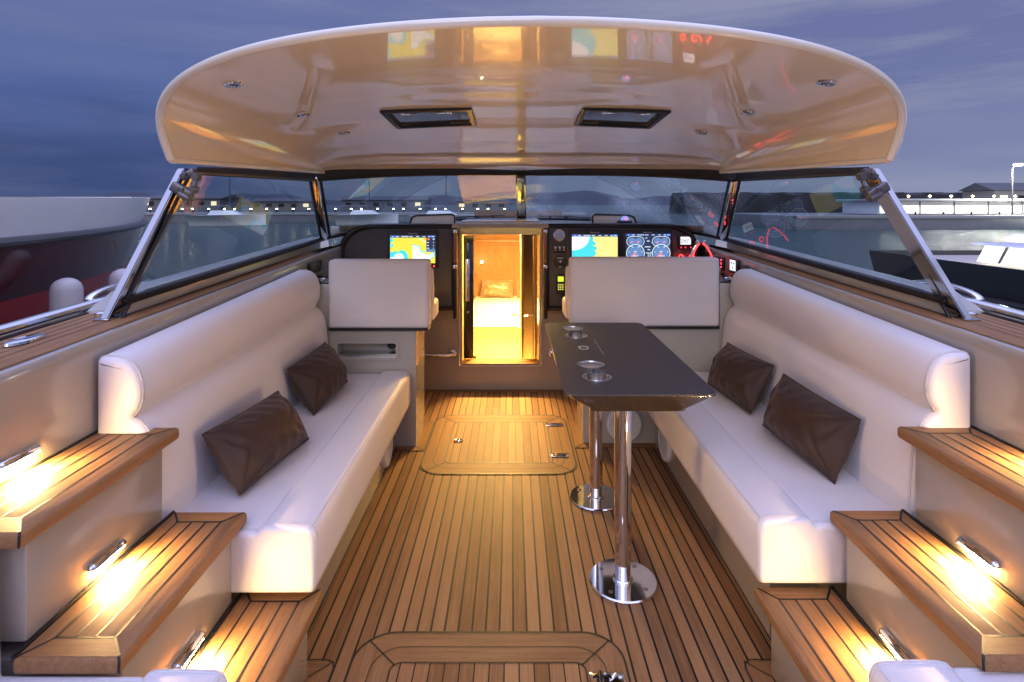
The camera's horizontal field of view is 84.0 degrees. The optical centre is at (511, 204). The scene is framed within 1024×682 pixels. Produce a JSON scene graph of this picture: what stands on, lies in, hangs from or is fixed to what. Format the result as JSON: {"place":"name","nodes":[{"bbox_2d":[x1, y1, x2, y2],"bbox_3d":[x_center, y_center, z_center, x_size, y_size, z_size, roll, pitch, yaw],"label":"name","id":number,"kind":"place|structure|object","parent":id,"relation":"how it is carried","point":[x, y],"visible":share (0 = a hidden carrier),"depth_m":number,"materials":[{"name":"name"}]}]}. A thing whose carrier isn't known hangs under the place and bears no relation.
{"place":"outdoors","nodes":[
{"label":"outdoors","id":0,"kind":"place"},
{"bbox_2d":[84,190,670,204],"bbox_3d":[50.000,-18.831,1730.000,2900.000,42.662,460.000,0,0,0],"label":"hills","id":1,"kind":"structure","parent":0,"point":[585,197],"depth_m":1567.40,"materials":[{"name":"grey"}]},
{"bbox_2d":[0,0,1023,200],"label":"sky","id":2,"kind":"structure","parent":0,"point":[82,82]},
{"bbox_2d":[305,392,774,681],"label":"cockpit floor","id":3,"kind":"structure","parent":0,"point":[428,551],"depth_m":2.36,"materials":[{"name":"brown wood"}]},
{"bbox_2d":[0,655,227,681],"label":"bench seat","id":4,"kind":"object","parent":3,"relation":"on","point":[186,675],"visible":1,"depth_m":1.24,"materials":[{"name":"white leather"}]},
{"bbox_2d":[0,427,321,681],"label":"step unit","id":5,"kind":"object","parent":3,"relation":"on","point":[97,578],"visible":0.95,"depth_m":1.52,"materials":[{"name":"brown wood"}]},
{"bbox_2d":[0,237,340,482],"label":"side coaming","id":6,"kind":"object","parent":3,"relation":"on","point":[49,388],"visible":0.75,"depth_m":1.83,"materials":[{"name":"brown wood"}]},
{"bbox_2d":[308,260,321,272],"bbox_3d":[-1.320,0.417,3.815,0.028,0.075,0.230,0,0,0],"label":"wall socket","id":7,"kind":"object","parent":6,"relation":"attached to","point":[314,266],"depth_m":3.79,"materials":[{"name":"black plastic"}]},
{"bbox_2d":[98,270,410,631],"bbox_3d":[-0.971,0.950,2.658,0.699,1.097,1.715,0,0,0],"label":"bench seat","id":8,"kind":"object","parent":3,"relation":"on","point":[303,506],"visible":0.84,"depth_m":2.14,"materials":[{"name":"white leather"}]},
{"bbox_2d":[201,390,308,495],"bbox_3d":[-0.999,0.925,2.265,0.217,0.227,0.524,0,0,8],"label":"pillow","id":9,"kind":"object","parent":8,"relation":"on","point":[249,447],"visible":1,"depth_m":2.13,"materials":[{"name":"brown fabric"}]},
{"bbox_2d":[287,342,347,415],"bbox_3d":[-1.026,0.914,3.040,0.209,0.245,0.494,0,0,0],"label":"pillow","id":10,"kind":"object","parent":8,"relation":"on","point":[318,378],"visible":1,"depth_m":2.89,"materials":[{"name":"brown fabric"}]},
{"bbox_2d":[381,439,392,467],"bbox_3d":[-0.707,1.375,3.230,0.022,0.224,0.224,0,0,0],"label":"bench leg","id":11,"kind":"object","parent":8,"relation":"attached to","point":[385,460],"visible":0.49,"depth_m":3.20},
{"bbox_2d":[306,659,333,681],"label":"floor margin","id":12,"kind":"object","parent":3,"relation":"on","point":[319,671],"visible":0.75,"depth_m":1.83,"materials":[{"name":"brown wood"}]},
{"bbox_2d":[307,448,397,640],"bbox_3d":[-0.710,1.499,2.650,0.014,0.001,1.700,0,0,0],"label":"floor seam","id":13,"kind":"object","parent":3,"relation":"on","point":[346,553],"visible":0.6,"depth_m":2.41,"materials":[{"name":"brown wood"}]},
{"bbox_2d":[328,259,437,445],"bbox_3d":[-0.821,0.920,3.723,0.629,1.155,0.442,0,0,0],"label":"helm chair","id":14,"kind":"object","parent":3,"relation":"on","point":[383,313],"visible":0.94,"depth_m":3.50,"materials":[{"name":"white leather"}]},
{"bbox_2d":[395,421,433,450],"bbox_3d":[-0.666,1.496,3.694,0.264,0.001,0.476,0,0,0],"label":"floor margin","id":15,"kind":"object","parent":3,"relation":"on","point":[424,437],"visible":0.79,"depth_m":3.61,"materials":[{"name":"brown wood"}]},
{"bbox_2d":[343,631,630,681],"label":"floor hatch","id":16,"kind":"object","parent":3,"relation":"on","point":[489,656],"visible":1,"depth_m":1.88,"materials":[{"name":"brown wood"}]},
{"bbox_2d":[424,390,563,391],"bbox_3d":[0.050,1.496,4.571,2.500,0.001,0.058,0,0,0],"label":"floor margin","id":17,"kind":"object","parent":3,"relation":"on","point":[493,391],"visible":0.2,"depth_m":4.55,"materials":[{"name":"brown wood"}]},
{"bbox_2d":[420,415,576,473],"bbox_3d":[-0.077,1.490,3.600,0.905,0.014,0.890,0,0,0],"label":"floor hatch","id":18,"kind":"object","parent":3,"relation":"on","point":[499,444],"visible":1,"depth_m":3.52,"materials":[{"name":"brown wood"}]},
{"bbox_2d":[424,228,697,389],"bbox_3d":[0.085,0.841,4.640,2.830,1.318,0.140,0,0,0],"label":"bulkhead","id":19,"kind":"object","parent":3,"relation":"on","point":[443,333],"visible":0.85,"depth_m":4.60,"materials":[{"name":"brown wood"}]},
{"bbox_2d":[339,223,458,318],"bbox_3d":[-0.889,0.521,4.488,0.926,0.738,0.176,0,0,0],"label":"console","id":20,"kind":"object","parent":19,"relation":"attached to","point":[365,242],"visible":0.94,"depth_m":4.45,"materials":[{"name":"black leather"}]},
{"bbox_2d":[388,231,438,267],"bbox_3d":[-0.772,0.351,4.443,0.395,0.293,0.020,0,0,0],"label":"chart plotter","id":21,"kind":"object","parent":20,"relation":"attached to","point":[413,244],"visible":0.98,"depth_m":4.44,"materials":[{"name":"glass"}]},
{"bbox_2d":[424,348,457,356],"bbox_3d":[-0.637,1.200,4.556,0.397,0.072,0.088,0,0,0],"label":"grab rail","id":22,"kind":"object","parent":19,"relation":"attached to","point":[453,352],"visible":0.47,"depth_m":4.52,"materials":[{"name":"metal"}]},
{"bbox_2d":[463,235,476,358],"bbox_3d":[-0.346,0.766,4.705,0.111,1.022,0.070,0,0,0],"label":"cabin door","id":23,"kind":"structure","parent":19,"relation":"attached to","point":[468,296],"depth_m":4.70,"materials":[{"name":"metal"}]},
{"bbox_2d":[330,213,716,234],"bbox_3d":[0.087,0.168,4.768,2.975,0.189,0.864,0,0,0],"label":"dashboard","id":24,"kind":"object","parent":19,"relation":"on","point":[494,223],"visible":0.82,"depth_m":4.61,"materials":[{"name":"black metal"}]},
{"bbox_2d":[93,167,980,320],"bbox_3d":[0.088,0.076,3.638,3.180,0.714,3.207,0,0,0],"label":"windscreen","id":25,"kind":"object","parent":24,"relation":"on","point":[878,188],"visible":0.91,"depth_m":2.67,"materials":[{"name":"clear glass"}]},
{"bbox_2d":[155,16,906,173],"bbox_3d":[0.068,-0.349,3.032,2.708,0.391,2.996,0,0,0],"label":"hardtop","id":26,"kind":"object","parent":25,"relation":"on","point":[527,92],"visible":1,"depth_m":2.32,"materials":[{"name":"beige paint"}]},
{"bbox_2d":[617,215,632,222],"bbox_3d":[0.905,0.116,4.560,0.124,0.064,0.124,0,0,0],"label":"compass","id":27,"kind":"object","parent":24,"relation":"on","point":[624,219],"visible":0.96,"depth_m":4.52,"materials":[{"name":"glass"}]},
{"bbox_2d":[548,348,553,356],"bbox_3d":[0.472,1.200,4.556,0.367,0.072,0.088,0,0,0],"label":"grab rail","id":28,"kind":"object","parent":19,"relation":"attached to","point":[550,352],"visible":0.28,"depth_m":4.59,"materials":[{"name":"metal"}]},
{"bbox_2d":[543,223,698,318],"bbox_3d":[0.853,0.519,4.486,1.218,0.742,0.180,0,0,0],"label":"console","id":29,"kind":"object","parent":19,"relation":"attached to","point":[552,299],"visible":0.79,"depth_m":4.44,"materials":[{"name":"black plastic"}]},
{"bbox_2d":[553,229,564,240],"bbox_3d":[0.368,0.239,4.446,0.091,0.091,0.016,0,0,0],"label":"round gauge","id":30,"kind":"object","parent":29,"relation":"attached to","point":[558,234],"visible":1,"depth_m":4.44,"materials":[{"name":"metal"}]},
{"bbox_2d":[553,244,565,252],"bbox_3d":[0.372,0.346,4.444,0.104,0.073,0.019,0,0,0],"label":"switch panel","id":31,"kind":"object","parent":29,"relation":"attached to","point":[559,248],"visible":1,"depth_m":4.44,"materials":[{"name":"plastic"}]},
{"bbox_2d":[556,274,564,298],"bbox_3d":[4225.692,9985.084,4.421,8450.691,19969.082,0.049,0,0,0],"label":"radio handset","id":32,"kind":"object","parent":29,"relation":"attached to","point":[560,283],"visible":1,"depth_m":4.41,"materials":[{"name":"plastic"}]},
{"bbox_2d":[554,256,566,268],"bbox_3d":[0.377,0.452,4.441,0.104,0.104,0.026,0,0,0],"label":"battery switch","id":33,"kind":"object","parent":29,"relation":"attached to","point":[560,262],"visible":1,"depth_m":4.44,"materials":[{"name":"plastic"}]},
{"bbox_2d":[568,229,620,264],"bbox_3d":[0.647,0.339,4.444,0.412,0.287,0.018,0,0,0],"label":"chart plotter","id":34,"kind":"object","parent":29,"relation":"attached to","point":[594,242],"visible":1,"depth_m":4.44,"materials":[{"name":"glass"}]},
{"bbox_2d":[622,229,671,256],"bbox_3d":[1.058,0.339,4.442,0.389,0.287,0.024,0,0,0],"label":"display","id":35,"kind":"object","parent":29,"relation":"attached to","point":[648,242],"visible":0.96,"depth_m":4.44,"materials":[{"name":"glass"}]},
{"bbox_2d":[678,235,692,248],"bbox_3d":[1.353,0.293,4.443,0.116,0.112,0.020,0,0,0],"label":"autopilot display","id":36,"kind":"object","parent":29,"relation":"attached to","point":[685,242],"visible":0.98,"depth_m":4.44,"materials":[{"name":"plastic"}]},
{"bbox_2d":[690,240,713,256],"bbox_3d":[1.323,0.364,4.060,0.247,0.226,0.220,0,0,0],"label":"throttle","id":37,"kind":"object","parent":29,"relation":"attached to","point":[696,245],"visible":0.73,"depth_m":4.04,"materials":[{"name":"metal"}]},
{"bbox_2d":[568,419,656,447],"bbox_3d":[0.665,1.496,3.730,0.562,0.001,0.469,0,0,0],"label":"floor margin","id":38,"kind":"object","parent":3,"relation":"on","point":[576,434],"visible":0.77,"depth_m":3.56,"materials":[{"name":"brown wood"}]},
{"bbox_2d":[545,323,715,604],"bbox_3d":[0.485,1.091,2.763,0.574,0.815,1.295,0,0,0],"label":"table","id":39,"kind":"object","parent":3,"relation":"on","point":[622,371],"visible":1,"depth_m":2.30,"materials":[{"name":"metal"}]},
{"bbox_2d":[562,257,719,442],"bbox_3d":[0.827,0.916,3.764,0.954,1.164,0.441,0,0,0],"label":"helm chair","id":40,"kind":"object","parent":3,"relation":"on","point":[671,304],"visible":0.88,"depth_m":3.54,"materials":[{"name":"white leather"}]},
{"bbox_2d":[606,411,641,439],"bbox_3d":[0.703,1.375,3.553,0.224,0.224,0.022,0,0,0],"label":"speaker","id":41,"kind":"object","parent":40,"relation":"attached to","point":[636,424],"visible":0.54,"depth_m":3.55},
{"bbox_2d":[655,448,770,644],"bbox_3d":[0.887,1.499,2.650,0.014,0.001,1.700,0,0,0],"label":"floor seam","id":42,"kind":"object","parent":3,"relation":"on","point":[720,555],"visible":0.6,"depth_m":2.40,"materials":[{"name":"brown wood"}]},
{"bbox_2d":[744,659,773,681],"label":"floor margin","id":43,"kind":"object","parent":3,"relation":"on","point":[758,671],"visible":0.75,"depth_m":1.83,"materials":[{"name":"brown wood"}]},
{"bbox_2d":[647,269,969,635],"bbox_3d":[1.148,0.949,2.700,0.699,1.099,1.710,0,0,0],"label":"bench seat","id":44,"kind":"object","parent":3,"relation":"on","point":[763,501],"visible":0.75,"depth_m":2.15,"materials":[{"name":"white leather"}]},
{"bbox_2d":[658,428,671,462],"bbox_3d":[0.883,1.375,3.300,0.022,0.224,0.224,0,0,0],"label":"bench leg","id":45,"kind":"object","parent":44,"relation":"attached to","point":[665,448],"visible":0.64,"depth_m":3.28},
{"bbox_2d":[707,342,774,413],"bbox_3d":[1.208,0.912,3.040,0.219,0.244,0.516,0,0,0],"label":"pillow","id":46,"kind":"object","parent":44,"relation":"on","point":[741,378],"visible":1,"depth_m":2.90,"materials":[{"name":"brown fabric"}]},
{"bbox_2d":[762,373,860,483],"bbox_3d":[1.227,0.909,2.370,0.215,0.259,0.523,0,0,0],"label":"pillow","id":47,"kind":"object","parent":44,"relation":"on","point":[818,432],"visible":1,"depth_m":2.24,"materials":[{"name":"brown fabric"}]},
{"bbox_2d":[705,237,1023,530],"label":"side coaming","id":48,"kind":"object","parent":3,"relation":"on","point":[992,345],"visible":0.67,"depth_m":2.11,"materials":[{"name":"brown wood"}]},
{"bbox_2d":[705,251,713,256],"bbox_3d":[1.499,0.405,4.315,0.024,0.090,0.130,0,0,0],"label":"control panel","id":49,"kind":"object","parent":48,"relation":"attached to","point":[707,253],"visible":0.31,"depth_m":4.33,"materials":[{"name":"black plastic"}]},
{"bbox_2d":[714,255,724,269],"bbox_3d":[1.498,0.420,4.110,0.026,0.090,0.180,0,0,0],"label":"engine panel","id":50,"kind":"object","parent":48,"relation":"attached to","point":[721,263],"visible":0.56,"depth_m":4.04,"materials":[{"name":"plastic"}]},
{"bbox_2d":[729,258,739,273],"bbox_3d":[1.498,0.415,3.830,0.026,0.100,0.140,0,0,0],"label":"power outlet","id":51,"kind":"object","parent":48,"relation":"attached to","point":[734,265],"visible":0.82,"depth_m":3.81,"materials":[{"name":"plastic"}]},
{"bbox_2d":[754,425,1023,681],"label":"step unit","id":52,"kind":"object","parent":3,"relation":"on","point":[949,589],"visible":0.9,"depth_m":1.60,"materials":[{"name":"brown wood"}]},
{"bbox_2d":[869,659,1023,681],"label":"bench seat","id":53,"kind":"object","parent":3,"relation":"on","point":[908,670],"visible":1,"depth_m":1.25,"materials":[{"name":"white leather"}]},
{"bbox_2d":[131,205,1023,280],"bbox_3d":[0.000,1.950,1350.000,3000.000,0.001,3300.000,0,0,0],"label":"harbour water","id":54,"kind":"structure","parent":0,"point":[183,246],"depth_m":33.58,"materials":[{"name":"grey liquid"}]},
{"bbox_2d":[0,196,108,196],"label":"harbour building","id":55,"kind":"structure","parent":54,"relation":"on","point":[54,196],"depth_m":76.68,"materials":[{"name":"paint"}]},
{"bbox_2d":[0,197,149,338],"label":"moored boat","id":56,"kind":"object","parent":54,"relation":"on","point":[81,234],"visible":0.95,"depth_m":4.47,"materials":[{"name":"grey metal"}]},
{"bbox_2d":[49,246,83,323],"bbox_3d":[-3.250,0.699,4.150,0.200,0.799,0.200,0,0,0],"label":"fender","id":57,"kind":"object","parent":56,"relation":"hanging from","point":[64,292],"visible":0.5,"depth_m":4.08,"materials":[{"name":"white plastic"}]},
{"bbox_2d":[108,240,125,293],"bbox_3d":[-3.250,0.699,4.750,0.200,0.799,0.200,0,0,0],"label":"fender","id":58,"kind":"object","parent":56,"relation":"hanging from","point":[115,276],"visible":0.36,"depth_m":4.67,"materials":[{"name":"white plastic"}]},
{"bbox_2d":[146,194,242,210],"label":"harbour building","id":59,"kind":"structure","parent":54,"relation":"on","point":[206,201],"depth_m":76.00,"materials":[{"name":"paint"}]},
{"bbox_2d":[184,167,265,225],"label":"yacht","id":60,"kind":"object","parent":54,"relation":"on","point":[229,217],"visible":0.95,"depth_m":51.78,"materials":[{"name":"grey metal"}]},
{"bbox_2d":[250,198,326,210],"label":"harbour building","id":61,"kind":"structure","parent":54,"relation":"on","point":[282,204],"depth_m":74.00,"materials":[{"name":"paint"}]},
{"bbox_2d":[144,212,584,221],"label":"quay","id":62,"kind":"structure","parent":54,"relation":"in","point":[280,217],"depth_m":62.00,"materials":[{"name":"concrete"}]},
{"bbox_2d":[333,178,397,224],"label":"yacht","id":63,"kind":"object","parent":54,"relation":"on","point":[359,217],"visible":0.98,"depth_m":54.75,"materials":[{"name":"grey metal"}]},
{"bbox_2d":[339,196,432,210],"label":"harbour building","id":64,"kind":"structure","parent":54,"relation":"on","point":[396,203],"depth_m":75.00,"materials":[{"name":"paint"}]},
{"bbox_2d":[405,176,473,221],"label":"yacht","id":65,"kind":"object","parent":54,"relation":"on","point":[407,218],"visible":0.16,"depth_m":49.62,"materials":[{"name":"grey metal"}]},
{"bbox_2d":[453,198,510,210],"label":"harbour building","id":66,"kind":"structure","parent":54,"relation":"on","point":[483,204],"depth_m":75.00,"materials":[{"name":"paint"}]},
{"bbox_2d":[329,245,705,256],"bbox_3d":[0.088,1.190,7.450,3.440,1.620,6.700,0,0,0],"label":"bow hull","id":67,"kind":"object","parent":54,"relation":"on","point":[701,251],"visible":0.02,"depth_m":5.30,"materials":[{"name":"red"}]},
{"bbox_2d":[459,211,561,297],"bbox_3d":[0.075,1.075,5.890,1.130,1.990,2.460,0,0,0],"label":"cabin","id":68,"kind":"object","parent":67,"relation":"in","point":[499,255],"visible":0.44,"depth_m":7.10,"materials":[{"name":"brown wood"}]},
{"bbox_2d":[473,296,541,363],"bbox_3d":[0.075,1.590,6.338,1.082,0.910,1.516,0,0,0],"label":"bed","id":69,"kind":"object","parent":68,"relation":"on","point":[496,330],"visible":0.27,"depth_m":5.62,"materials":[{"name":"white fabric"}]},
{"bbox_2d":[480,280,512,297],"bbox_3d":[-0.185,1.030,6.931,0.405,0.209,0.156,0,0,0],"label":"pillow","id":70,"kind":"object","parent":69,"relation":"on","point":[496,288],"visible":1,"depth_m":6.88,"materials":[{"name":"orange fabric"}]},
{"bbox_2d":[517,280,538,297],"bbox_3d":[0.240,1.030,6.930,0.365,0.209,0.151,0,0,0],"label":"pillow","id":71,"kind":"object","parent":69,"relation":"on","point":[518,288],"visible":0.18,"depth_m":6.89,"materials":[{"name":"orange fabric"}]},
{"bbox_2d":[512,235,536,358],"bbox_3d":[0.103,1.020,5.045,0.214,1.560,0.610,0,0,0],"label":"cupboard door","id":72,"kind":"structure","parent":68,"relation":"attached to","point":[528,297],"depth_m":5.00,"materials":[{"name":"brown wood"}]},
{"bbox_2d":[321,228,730,250],"bbox_3d":[0.088,0.305,7.500,3.440,0.190,6.600,0,0,0],"label":"foredeck","id":73,"kind":"object","parent":67,"relation":"on","point":[713,246],"visible":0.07,"depth_m":4.76,"materials":[{"name":"brown metal"}]},
{"bbox_2d":[669,192,961,213],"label":"breakwater","id":74,"kind":"object","parent":54,"relation":"in","point":[774,202],"visible":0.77,"depth_m":118.68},
{"bbox_2d":[722,213,1023,229],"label":"quay","id":75,"kind":"structure","parent":54,"relation":"in","point":[819,221],"depth_m":44.00,"materials":[{"name":"concrete"}]},
{"bbox_2d":[836,199,1023,214],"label":"railing","id":76,"kind":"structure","parent":75,"relation":"on","point":[936,206],"depth_m":47.00,"materials":[{"name":"white metal"}]},
{"bbox_2d":[880,206,1023,212],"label":"lit window","id":77,"kind":"structure","parent":76,"relation":"in","point":[924,209],"depth_m":46.94,"materials":[{"name":"white"}]},
{"bbox_2d":[1011,163,1022,214],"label":"lamp post","id":78,"kind":"object","parent":75,"relation":"on","point":[1018,164],"visible":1,"depth_m":45.15,"materials":[{"name":"metal"}]},
{"bbox_2d":[869,250,1023,322],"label":"moored boat","id":79,"kind":"object","parent":54,"relation":"on","point":[1000,284],"visible":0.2,"depth_m":5.76,"materials":[{"name":"plastic"}]},
{"bbox_2d":[973,242,1023,266],"bbox_3d":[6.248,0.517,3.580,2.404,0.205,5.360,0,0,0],"label":"deckhouse","id":80,"kind":"object","parent":79,"relation":"on","point":[1007,253],"visible":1,"depth_m":5.91,"materials":[{"name":"white"}]},
{"bbox_2d":[959,183,1023,198],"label":"harbour building","id":81,"kind":"structure","parent":0,"point":[988,190],"depth_m":56.83,"materials":[{"name":"paint"}]},
{"bbox_2d":[1000,195,1007,198],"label":"window","id":82,"kind":"structure","parent":81,"relation":"in","point":[1001,196],"depth_m":55.95,"materials":[{"name":"white"}]}
]}

